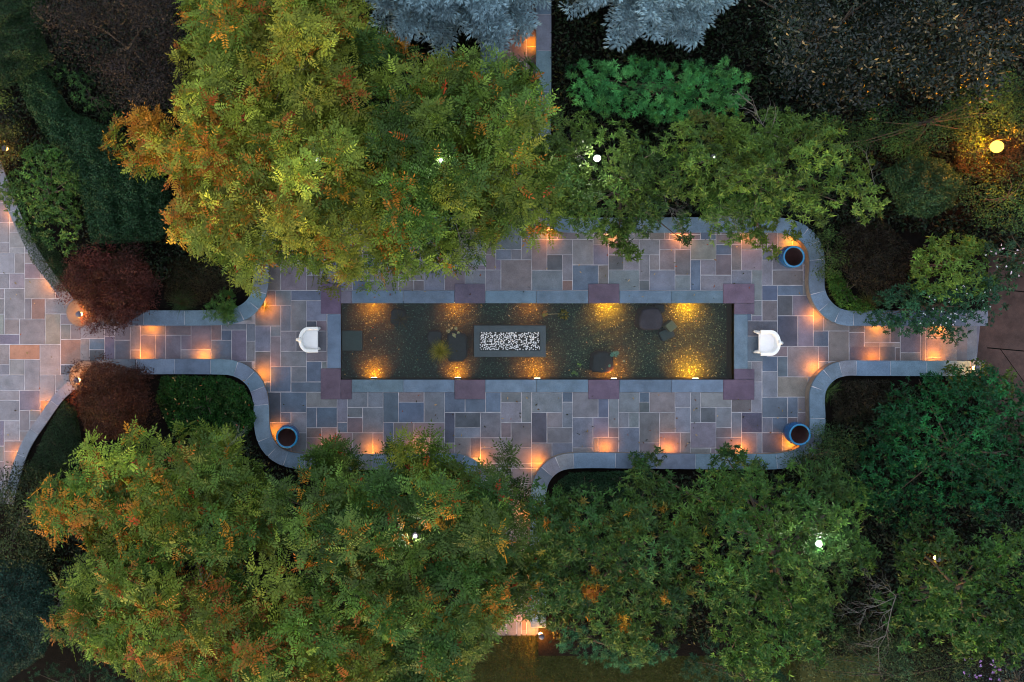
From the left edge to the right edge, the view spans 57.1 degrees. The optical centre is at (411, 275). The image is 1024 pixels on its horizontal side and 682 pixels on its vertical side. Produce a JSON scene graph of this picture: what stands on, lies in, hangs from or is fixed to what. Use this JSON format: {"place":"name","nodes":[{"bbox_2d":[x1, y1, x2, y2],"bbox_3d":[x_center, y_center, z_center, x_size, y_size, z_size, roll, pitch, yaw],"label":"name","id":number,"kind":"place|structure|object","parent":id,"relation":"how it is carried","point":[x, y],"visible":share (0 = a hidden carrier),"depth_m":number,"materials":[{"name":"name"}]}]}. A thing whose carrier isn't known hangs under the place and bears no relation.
{"place":"outdoors","nodes":[
{"label":"outdoors","id":0,"kind":"place"},
{"bbox_2d":[0,374,476,639],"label":"bed soil","id":1,"kind":"structure","parent":0,"point":[163,425],"depth_m":27.71,"materials":[{"name":"black soil"}]},
{"bbox_2d":[0,559,56,681],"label":"clipped hedge","id":2,"kind":"object","parent":1,"relation":"on","point":[36,633],"visible":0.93,"depth_m":26.39,"materials":[{"name":"green plant"}]},
{"bbox_2d":[0,453,78,580],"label":"laurel shrub","id":3,"kind":"object","parent":1,"relation":"on","point":[22,518],"visible":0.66,"depth_m":26.38,"materials":[{"name":"green plant"}]},
{"bbox_2d":[21,401,81,480],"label":"hedge","id":4,"kind":"object","parent":1,"relation":"on","point":[52,438],"visible":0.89,"depth_m":27.13,"materials":[{"name":"green plant"}]},
{"bbox_2d":[63,352,163,444],"bbox_3d":[-8.638,3.444,26.318,3.368,3.511,2.922,0,90,0],"label":"red maple","id":5,"kind":"object","parent":1,"relation":"on","point":[117,398],"visible":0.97,"depth_m":26.05,"materials":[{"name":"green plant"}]},
{"bbox_2d":[23,415,294,588],"bbox_3d":[-6.943,6.049,24.913,7.743,5.574,5.082,0,90,0],"label":"feathery tree","id":6,"kind":"object","parent":1,"relation":"on","point":[143,497],"visible":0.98,"depth_m":23.43,"materials":[{"name":"green plant"}]},
{"bbox_2d":[158,371,191,402],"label":"grass tuft","id":7,"kind":"object","parent":1,"relation":"on","point":[175,382],"visible":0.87,"depth_m":27.55,"materials":[{"name":"green plant"}]},
{"bbox_2d":[155,374,256,437],"bbox_3d":[-6.113,3.868,27.586,3.140,0.932,1.987,0,90,0],"label":"ground cover","id":8,"kind":"object","parent":1,"relation":"on","point":[209,404],"visible":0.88,"depth_m":27.42,"materials":[{"name":"green plant"}]},
{"bbox_2d":[36,536,412,681],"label":"feathery tree","id":9,"kind":"object","parent":1,"relation":"on","point":[191,619],"visible":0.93,"depth_m":23.33,"materials":[{"name":"green plant"}]},
{"bbox_2d":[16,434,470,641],"bbox_3d":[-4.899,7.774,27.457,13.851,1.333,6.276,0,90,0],"label":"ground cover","id":10,"kind":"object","parent":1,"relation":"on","point":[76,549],"visible":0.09,"depth_m":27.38,"materials":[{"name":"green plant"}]},
{"bbox_2d":[249,419,561,681],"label":"feathery tree","id":11,"kind":"object","parent":1,"relation":"on","point":[469,523],"visible":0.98,"depth_m":23.20,"materials":[{"name":"green plant"}]},
{"bbox_2d":[0,0,480,317],"bbox_3d":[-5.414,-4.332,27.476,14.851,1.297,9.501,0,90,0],"label":"ground cover","id":12,"kind":"object","parent":0,"point":[14,113],"visible":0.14,"depth_m":27.35,"materials":[{"name":"brown soil"}]},
{"bbox_2d":[0,85,19,113],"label":"evergreen shrub","id":13,"kind":"object","parent":12,"relation":"on","point":[1,100],"visible":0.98,"depth_m":25.81,"materials":[{"name":"green plant"}]},
{"bbox_2d":[0,115,29,174],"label":"evergreen shrub","id":14,"kind":"object","parent":12,"relation":"on","point":[5,129],"visible":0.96,"depth_m":26.82,"materials":[{"name":"green plant"}]},
{"bbox_2d":[0,0,54,88],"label":"clipped hedge","id":15,"kind":"object","parent":12,"relation":"on","point":[8,77],"visible":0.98,"depth_m":25.46,"materials":[{"name":"green plant"}]},
{"bbox_2d":[16,224,76,291],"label":"hedge","id":16,"kind":"object","parent":12,"relation":"on","point":[46,267],"visible":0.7,"depth_m":27.13,"materials":[{"name":"green plant"}]},
{"bbox_2d":[0,137,98,257],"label":"laurel shrub","id":17,"kind":"object","parent":12,"relation":"on","point":[49,190],"visible":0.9,"depth_m":26.34,"materials":[{"name":"green plant"}]},
{"bbox_2d":[44,65,126,129],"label":"juniper shrub","id":18,"kind":"object","parent":12,"relation":"on","point":[91,98],"visible":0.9,"depth_m":26.39,"materials":[{"name":"green plant"}]},
{"bbox_2d":[16,66,174,244],"bbox_3d":[-9.136,-3.671,26.852,2.999,2.060,6.471,-26,90,0],"label":"clipped hedge","id":19,"kind":"object","parent":12,"relation":"on","point":[83,128],"visible":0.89,"depth_m":26.29,"materials":[{"name":"green plant"}]},
{"bbox_2d":[52,233,167,338],"bbox_3d":[-8.621,0.333,26.576,3.607,2.986,3.039,0,90,0],"label":"red maple","id":20,"kind":"object","parent":12,"relation":"on","point":[117,283],"visible":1,"depth_m":25.98,"materials":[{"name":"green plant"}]},
{"bbox_2d":[30,0,196,126],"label":"smoke tree","id":21,"kind":"object","parent":12,"relation":"on","point":[129,49],"visible":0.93,"depth_m":24.12,"materials":[{"name":"brown plant"}]},
{"bbox_2d":[166,285,201,316],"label":"grass tuft","id":22,"kind":"object","parent":12,"relation":"on","point":[187,306],"visible":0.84,"depth_m":27.56,"materials":[{"name":"green plant"}]},
{"bbox_2d":[164,255,240,306],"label":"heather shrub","id":23,"kind":"object","parent":12,"relation":"on","point":[199,281],"visible":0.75,"depth_m":27.17,"materials":[{"name":"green plant"}]},
{"bbox_2d":[202,287,239,327],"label":"fern","id":24,"kind":"object","parent":12,"relation":"on","point":[225,309],"visible":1,"depth_m":27.11,"materials":[{"name":"green plant"}]},
{"bbox_2d":[98,0,399,300],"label":"feathery tree","id":25,"kind":"object","parent":12,"relation":"on","point":[272,145],"visible":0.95,"depth_m":23.00,"materials":[{"name":"green plant"}]},
{"bbox_2d":[365,0,552,58],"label":"blue spruce","id":26,"kind":"object","parent":12,"relation":"on","point":[488,22],"visible":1,"depth_m":26.21,"materials":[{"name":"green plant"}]},
{"bbox_2d":[339,21,585,295],"bbox_3d":[1.263,-3.142,24.910,6.813,5.579,7.400,0,90,0],"label":"feathery tree","id":27,"kind":"object","parent":12,"relation":"on","point":[481,104],"visible":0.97,"depth_m":23.32,"materials":[{"name":"green plant"}]},
{"bbox_2d":[342,330,362,349],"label":"stone block","id":28,"kind":"structure","parent":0,"point":[352,339],"depth_m":28.22,"materials":[{"name":"stone"}]},
{"bbox_2d":[0,0,940,635],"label":"patio paving","id":29,"kind":"structure","parent":0,"point":[790,316],"depth_m":27.99,"materials":[{"name":"grey stone"}]},
{"bbox_2d":[0,161,73,305],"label":"garden wall","id":30,"kind":"structure","parent":29,"relation":"on","point":[12,208],"depth_m":27.54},
{"bbox_2d":[4,381,74,504],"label":"garden wall","id":31,"kind":"structure","parent":29,"relation":"on","point":[45,416],"depth_m":27.54,"materials":[{"name":"grey stone"}]},
{"bbox_2d":[66,299,94,325],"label":"stone pier","id":32,"kind":"structure","parent":29,"relation":"on","point":[71,311],"depth_m":27.50,"materials":[{"name":"beige stone"}]},
{"bbox_2d":[69,360,98,388],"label":"stone pier","id":33,"kind":"structure","parent":29,"relation":"on","point":[77,374],"depth_m":27.50,"materials":[{"name":"beige stone"}]},
{"bbox_2d":[276,424,298,447],"bbox_3d":[-3.659,4.723,27.628,0.670,0.720,0.670,42,90,0],"label":"glazed jar","id":34,"kind":"object","parent":29,"relation":"on","point":[287,435],"visible":1,"depth_m":27.65,"materials":[{"name":"blue ceramic"}]},
{"bbox_2d":[296,327,320,352],"bbox_3d":[-3.068,1.874,27.626,0.699,0.715,0.756,0,90,0],"label":"tub chair","id":35,"kind":"object","parent":29,"relation":"on","point":[307,339],"visible":1,"depth_m":27.57,"materials":[{"name":"white paint"}]},
{"bbox_2d":[3,239,800,448],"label":"fallen leaves","id":36,"kind":"object","parent":29,"relation":"on","point":[453,369],"visible":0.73,"depth_m":27.94,"materials":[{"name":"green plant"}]},
{"bbox_2d":[321,284,753,399],"bbox_3d":[3.765,1.974,27.988,12.995,0.044,3.481,0,90,0],"label":"pond coping","id":37,"kind":"object","parent":29,"relation":"on","point":[334,385],"visible":1,"depth_m":27.97,"materials":[{"name":"grey stone"}]},
{"bbox_2d":[753,330,782,355],"bbox_3d":[10.552,1.968,27.626,0.699,0.715,0.756,0,90,0],"label":"tub chair","id":38,"kind":"object","parent":29,"relation":"on","point":[770,342],"visible":1,"depth_m":27.57,"materials":[{"name":"white paint"}]},
{"bbox_2d":[777,245,804,267],"bbox_3d":[11.165,-0.561,27.628,0.670,0.720,0.670,-5,90,0],"label":"glazed jar","id":39,"kind":"object","parent":29,"relation":"on","point":[791,256],"visible":1,"depth_m":27.51,"materials":[{"name":"blue ceramic"}]},
{"bbox_2d":[783,422,810,445],"bbox_3d":[11.341,4.641,27.628,0.670,0.720,0.670,40,90,0],"label":"glazed jar","id":40,"kind":"object","parent":29,"relation":"on","point":[794,433],"visible":1,"depth_m":27.51,"materials":[{"name":"blue ceramic"}]},
{"bbox_2d":[0,302,1023,681],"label":"ground","id":41,"kind":"structure","parent":0,"point":[56,656],"depth_m":28.03,"materials":[{"name":"green plant"}]},
{"bbox_2d":[22,657,139,681],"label":"evergreen shrub","id":42,"kind":"object","parent":41,"relation":"on","point":[90,671],"visible":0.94,"depth_m":26.56,"materials":[{"name":"green plant"}]},
{"bbox_2d":[96,359,488,605],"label":"garden wall","id":43,"kind":"structure","parent":41,"relation":"on","point":[272,449],"depth_m":27.54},
{"bbox_2d":[96,43,495,325],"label":"garden wall","id":44,"kind":"structure","parent":41,"relation":"on","point":[250,306],"depth_m":27.54,"materials":[{"name":"grey stone"}]},
{"bbox_2d":[341,303,734,379],"bbox_3d":[3.762,1.938,28.365,11.820,0.770,2.376,0,90,0],"label":"pond basin","id":45,"kind":"object","parent":41,"relation":"on","point":[698,344],"visible":0.79,"depth_m":28.70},
{"bbox_2d":[390,308,406,323],"bbox_3d":[-0.419,1.233,28.534,0.517,0.428,0.492,0,90,0],"label":"boulder","id":46,"kind":"object","parent":45,"relation":"on","point":[394,310],"visible":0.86,"depth_m":28.32,"materials":[{"name":"grey stone"}]},
{"bbox_2d":[426,330,441,345],"bbox_3d":[0.675,1.886,28.473,0.468,0.585,0.471,0,90,0],"label":"boulder","id":47,"kind":"object","parent":45,"relation":"in","point":[432,335],"visible":0.97,"depth_m":28.18,"materials":[{"name":"grey stone"}]},
{"bbox_2d":[447,331,466,361],"bbox_3d":[1.366,2.136,28.438,0.629,0.675,0.943,0,90,0],"label":"boulder","id":48,"kind":"object","parent":45,"relation":"in","point":[458,343],"visible":0.9,"depth_m":28.10,"materials":[{"name":"grey stone"}]},
{"bbox_2d":[473,324,545,356],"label":"pebble island","id":49,"kind":"structure","parent":45,"relation":"in","point":[478,329],"depth_m":28.00,"materials":[{"name":"stone"}]},
{"bbox_2d":[480,332,539,349],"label":"white pebbles","id":50,"kind":"object","parent":49,"relation":"on","point":[530,336],"visible":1,"depth_m":28.04,"materials":[{"name":"white stone"}]},
{"bbox_2d":[589,351,613,372],"bbox_3d":[5.775,2.619,28.481,0.714,0.562,0.669,0,90,0],"label":"boulder","id":51,"kind":"object","parent":45,"relation":"in","point":[599,360],"visible":0.98,"depth_m":28.20,"materials":[{"name":"grey stone"}]},
{"bbox_2d":[652,304,664,312],"bbox_3d":[7.522,0.995,28.569,0.372,0.338,0.285,0,90,0],"label":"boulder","id":52,"kind":"object","parent":45,"relation":"in","point":[660,307],"visible":0.62,"depth_m":28.40,"materials":[{"name":"grey stone"}]},
{"bbox_2d":[657,329,674,340],"bbox_3d":[7.776,1.780,28.570,0.420,0.260,0.300,-25,90,0],"label":"stone block","id":53,"kind":"object","parent":45,"relation":"in","point":[664,334],"depth_m":28.44,"materials":[{"name":"stone"}]},
{"bbox_2d":[662,320,676,331],"bbox_3d":[7.821,1.518,28.380,0.270,0.520,0.260,-40,90,0],"label":"stone block","id":54,"kind":"object","parent":45,"relation":"in","point":[669,325],"depth_m":28.13,"materials":[{"name":"stone"}]},
{"bbox_2d":[530,360,984,627],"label":"garden wall","id":55,"kind":"structure","parent":41,"relation":"on","point":[826,376],"depth_m":27.54,"materials":[{"name":"grey stone"}]},
{"bbox_2d":[536,0,987,325],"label":"garden wall","id":56,"kind":"structure","parent":41,"relation":"on","point":[823,305],"depth_m":27.54,"materials":[{"name":"grey stone"}]},
{"bbox_2d":[941,326,956,360],"bbox_3d":[16.110,2.028,28.312,0.492,0.615,1.056,0,90,0],"label":"stone step","id":57,"kind":"object","parent":41,"relation":"on","point":[948,352],"visible":0.51,"depth_m":28.00,"materials":[{"name":"grey stone"}]},
{"bbox_2d":[957,326,966,360],"bbox_3d":[16.554,2.028,28.387,0.396,0.465,1.056,0,90,0],"label":"stone step","id":58,"kind":"object","parent":41,"relation":"on","point":[962,351],"visible":0.38,"depth_m":28.16,"materials":[{"name":"grey stone"}]},
{"bbox_2d":[280,634,879,681],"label":"lawn","id":59,"kind":"structure","parent":0,"point":[804,673],"depth_m":28.01,"materials":[{"name":"plant"}]},
{"bbox_2d":[538,376,1023,656],"bbox_3d":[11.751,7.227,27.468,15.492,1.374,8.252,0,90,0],"label":"ground cover","id":60,"kind":"object","parent":0,"point":[851,428],"visible":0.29,"depth_m":27.36,"materials":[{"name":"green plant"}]},
{"bbox_2d":[552,470,659,518],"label":"ground cover","id":61,"kind":"object","parent":60,"relation":"on","point":[592,479],"visible":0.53,"depth_m":27.41,"materials":[{"name":"green plant"}]},
{"bbox_2d":[549,619,679,673],"bbox_3d":[5.758,10.761,26.665,4.212,2.070,1.571,14,90,0],"label":"umbrella pine shrub","id":62,"kind":"object","parent":60,"relation":"on","point":[563,643],"visible":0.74,"depth_m":26.32,"materials":[{"name":"green plant"}]},
{"bbox_2d":[518,469,719,668],"bbox_3d":[5.475,7.617,24.604,5.583,6.191,5.199,0,90,0],"label":"whorled leaf tree","id":63,"kind":"object","parent":60,"relation":"on","point":[628,526],"visible":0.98,"depth_m":23.37,"materials":[{"name":"green plant"}]},
{"bbox_2d":[678,633,788,681],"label":"evergreen shrub","id":64,"kind":"object","parent":60,"relation":"on","point":[779,674],"visible":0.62,"depth_m":26.72,"materials":[{"name":"green plant"}]},
{"bbox_2d":[627,441,895,681],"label":"whorled leaf tree","id":65,"kind":"object","parent":60,"relation":"on","point":[776,555],"visible":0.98,"depth_m":23.42,"materials":[{"name":"green plant"}]},
{"bbox_2d":[753,499,821,546],"bbox_3d":[9.872,6.494,25.163,0.160,5.175,0.160,0,90,0],"label":"lamp post","id":66,"kind":"object","parent":60,"relation":"on","point":[755,501],"visible":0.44,"depth_m":25.74,"materials":[{"name":"metal"}]},
{"bbox_2d":[775,420,864,481],"bbox_3d":[11.874,5.145,26.827,2.348,1.840,2.072,0,90,0],"label":"box shrub","id":67,"kind":"object","parent":60,"relation":"on","point":[829,452],"visible":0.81,"depth_m":26.84,"materials":[{"name":"green plant"}]},
{"bbox_2d":[822,381,845,404],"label":"grass tuft","id":68,"kind":"object","parent":60,"relation":"on","point":[833,387],"visible":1,"depth_m":27.58,"materials":[{"name":"green plant"}]},
{"bbox_2d":[781,613,987,681],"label":"evergreen shrub","id":69,"kind":"object","parent":60,"relation":"on","point":[885,672],"visible":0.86,"depth_m":26.29,"materials":[{"name":"green plant"}]},
{"bbox_2d":[841,363,1023,531],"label":"rhododendron","id":70,"kind":"object","parent":60,"relation":"on","point":[954,445],"visible":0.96,"depth_m":25.60,"materials":[{"name":"green plant"}]},
{"bbox_2d":[871,515,1023,673],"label":"whorled leaf tree","id":71,"kind":"object","parent":60,"relation":"on","point":[938,617],"visible":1,"depth_m":23.84,"materials":[{"name":"green plant"}]},
{"bbox_2d":[931,358,1016,400],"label":"laurel shrub","id":72,"kind":"object","parent":60,"relation":"on","point":[1007,376],"visible":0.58,"depth_m":26.89,"materials":[{"name":"green plant"}]},
{"bbox_2d":[946,645,1023,681],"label":"flowering shrub","id":73,"kind":"object","parent":60,"relation":"on","point":[1014,679],"visible":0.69,"depth_m":26.50,"materials":[{"name":"green plant"}]},
{"bbox_2d":[550,0,1023,310],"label":"bed soil","id":74,"kind":"structure","parent":0,"point":[917,239],"depth_m":27.73,"materials":[{"name":"brown soil"}]},
{"bbox_2d":[534,110,720,262],"bbox_3d":[5.554,-2.391,24.981,5.101,5.438,3.580,22,90,0],"label":"whorled leaf tree","id":75,"kind":"object","parent":74,"relation":"on","point":[641,207],"visible":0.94,"depth_m":23.76,"materials":[{"name":"green plant"}]},
{"bbox_2d":[558,0,738,52],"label":"blue spruce","id":76,"kind":"object","parent":74,"relation":"on","point":[681,18],"visible":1,"depth_m":26.30,"materials":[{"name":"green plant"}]},
{"bbox_2d":[565,53,757,126],"bbox_3d":[7.260,-5.404,26.470,5.855,2.460,2.312,0,90,0],"label":"umbrella pine shrub","id":77,"kind":"object","parent":74,"relation":"on","point":[679,89],"visible":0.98,"depth_m":26.19,"materials":[{"name":"green plant"}]},
{"bbox_2d":[698,181,778,216],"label":"ground cover","id":78,"kind":"object","parent":74,"relation":"on","point":[724,199],"visible":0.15,"depth_m":27.03,"materials":[{"name":"green plant"}]},
{"bbox_2d":[669,89,891,262],"bbox_3d":[9.617,-2.511,25.066,6.149,5.267,4.323,0,90,0],"label":"whorled leaf tree","id":79,"kind":"object","parent":74,"relation":"on","point":[746,165],"visible":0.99,"depth_m":23.77,"materials":[{"name":"green plant"}]},
{"bbox_2d":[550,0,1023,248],"bbox_3d":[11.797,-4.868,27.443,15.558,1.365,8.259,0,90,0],"label":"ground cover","id":80,"kind":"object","parent":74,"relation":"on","point":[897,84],"visible":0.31,"depth_m":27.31,"materials":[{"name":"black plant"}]},
{"bbox_2d":[802,224,848,282],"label":"box shrub","id":81,"kind":"object","parent":74,"relation":"on","point":[828,231],"visible":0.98,"depth_m":26.91,"materials":[{"name":"green plant"}]},
{"bbox_2d":[744,0,924,125],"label":"magnolia tree","id":82,"kind":"object","parent":74,"relation":"on","point":[822,39],"visible":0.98,"depth_m":23.48,"materials":[{"name":"green plant"}]},
{"bbox_2d":[827,278,851,299],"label":"grass tuft","id":83,"kind":"object","parent":74,"relation":"on","point":[838,285],"visible":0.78,"depth_m":27.50,"materials":[{"name":"green plant"}]},
{"bbox_2d":[826,268,874,314],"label":"ground cover","id":84,"kind":"object","parent":74,"relation":"on","point":[847,294],"visible":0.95,"depth_m":27.35,"materials":[{"name":"green plant"}]},
{"bbox_2d":[856,290,880,315],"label":"grass tuft","id":85,"kind":"object","parent":74,"relation":"on","point":[869,300],"visible":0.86,"depth_m":27.52,"materials":[{"name":"green plant"}]},
{"bbox_2d":[830,219,914,306],"bbox_3d":[13.669,-0.401,27.203,2.868,1.655,2.692,0,90,0],"label":"heather shrub","id":86,"kind":"object","parent":74,"relation":"on","point":[873,259],"visible":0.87,"depth_m":27.00,"materials":[{"name":"brown plant"}]},
{"bbox_2d":[803,64,1023,162],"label":"evergreen shrub","id":87,"kind":"object","parent":74,"relation":"on","point":[928,122],"visible":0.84,"depth_m":26.08,"materials":[{"name":"green plant"}]},
{"bbox_2d":[881,153,962,218],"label":"round holly","id":88,"kind":"object","parent":74,"relation":"on","point":[936,199],"visible":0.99,"depth_m":26.08,"materials":[{"name":"green plant"}]},
{"bbox_2d":[862,269,1017,346],"bbox_3d":[15.172,0.936,26.533,4.636,2.334,2.309,0,90,0],"label":"rhododendron","id":89,"kind":"object","parent":74,"relation":"on","point":[941,307],"visible":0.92,"depth_m":26.28,"materials":[{"name":"green plant"}]},
{"bbox_2d":[863,0,1023,112],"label":"magnolia tree","id":90,"kind":"object","parent":74,"relation":"on","point":[959,30],"visible":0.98,"depth_m":23.44,"materials":[{"name":"green plant"}]},
{"bbox_2d":[906,230,997,304],"bbox_3d":[15.437,-0.229,26.496,3.158,2.407,2.092,0,90,0],"label":"rhododendron","id":91,"kind":"object","parent":74,"relation":"on","point":[945,252],"visible":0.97,"depth_m":25.87,"materials":[{"name":"green plant"}]},
{"bbox_2d":[952,140,1003,157],"bbox_3d":[16.103,-3.558,26.640,0.340,2.220,0.340,0,90,0],"label":"lamp post","id":92,"kind":"object","parent":74,"relation":"on","point":[996,146],"visible":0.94,"depth_m":25.62,"materials":[{"name":"metal"}]},
{"bbox_2d":[936,89,1023,169],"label":"evergreen shrub","id":93,"kind":"object","parent":74,"relation":"on","point":[983,142],"visible":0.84,"depth_m":26.08,"materials":[{"name":"green plant"}]},
{"bbox_2d":[944,157,1023,237],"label":"evergreen shrub","id":94,"kind":"object","parent":74,"relation":"on","point":[1007,196],"visible":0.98,"depth_m":26.34,"materials":[{"name":"green plant"}]},
{"bbox_2d":[949,133,1023,186],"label":"ground cover","id":95,"kind":"object","parent":74,"relation":"on","point":[1011,152],"visible":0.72,"depth_m":27.17,"materials":[{"name":"green plant"}]},
{"bbox_2d":[977,216,1023,288],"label":"rhododendron","id":96,"kind":"object","parent":74,"relation":"on","point":[1014,256],"visible":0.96,"depth_m":26.55,"materials":[{"name":"green plant"}]},
{"bbox_2d":[967,255,1023,443],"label":"drive road","id":97,"kind":"structure","parent":0,"point":[1005,330],"depth_m":28.60,"materials":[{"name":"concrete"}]},
{"bbox_2d":[967,326,976,359],"bbox_3d":[16.944,2.028,28.462,0.384,0.315,1.056,0,90,0],"label":"stone step","id":98,"kind":"object","parent":97,"relation":"on","point":[972,345],"visible":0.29,"depth_m":28.30,"materials":[{"name":"grey stone"}]},
{"bbox_2d":[977,326,979,352],"bbox_3d":[17.256,1.758,28.538,0.240,0.165,1.596,0,90,0],"label":"stone step","id":99,"kind":"object","parent":97,"relation":"on","point":[978,329],"visible":0.21,"depth_m":28.45,"materials":[{"name":"grey stone"}]},
{"bbox_2d":[987,288,1023,381],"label":"road cracks","id":100,"kind":"object","parent":97,"relation":"on","point":[1009,349],"visible":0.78,"depth_m":28.60,"materials":[{"name":"asphalt"}]},
{"label":"pond water","id":101,"kind":"structure","parent":0,"visible":0},
{"bbox_2d":[388,309,410,328],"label":"water plant","id":102,"kind":"object","parent":101,"relation":"in","point":[402,319],"visible":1,"depth_m":28.24,"materials":[{"name":"green plant"}]},
{"bbox_2d":[428,337,452,362],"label":"grass tuft","id":103,"kind":"object","parent":101,"relation":"in","point":[440,350],"visible":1,"depth_m":28.04,"materials":[{"name":"green plant"}]},
{"bbox_2d":[446,324,459,337],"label":"water lily","id":104,"kind":"object","parent":101,"relation":"in","point":[449,330],"visible":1,"depth_m":28.08,"materials":[{"name":"green plant"}]},
{"bbox_2d":[557,309,568,319],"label":"water plant","id":105,"kind":"object","parent":101,"relation":"in","point":[564,317],"visible":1,"depth_m":28.01,"materials":[{"name":"green plant"}]},
{"bbox_2d":[608,351,624,366],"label":"water lily","id":106,"kind":"object","parent":101,"relation":"in","point":[613,353],"visible":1,"depth_m":28.07,"materials":[{"name":"green plant"}]},
{"bbox_2d":[634,306,662,329],"bbox_3d":[7.188,1.287,28.411,0.783,0.742,0.739,0,90,0],"label":"boulder","id":107,"kind":"object","parent":101,"relation":"in","point":[648,318],"visible":1,"depth_m":28.04,"materials":[{"name":"grey stone"}]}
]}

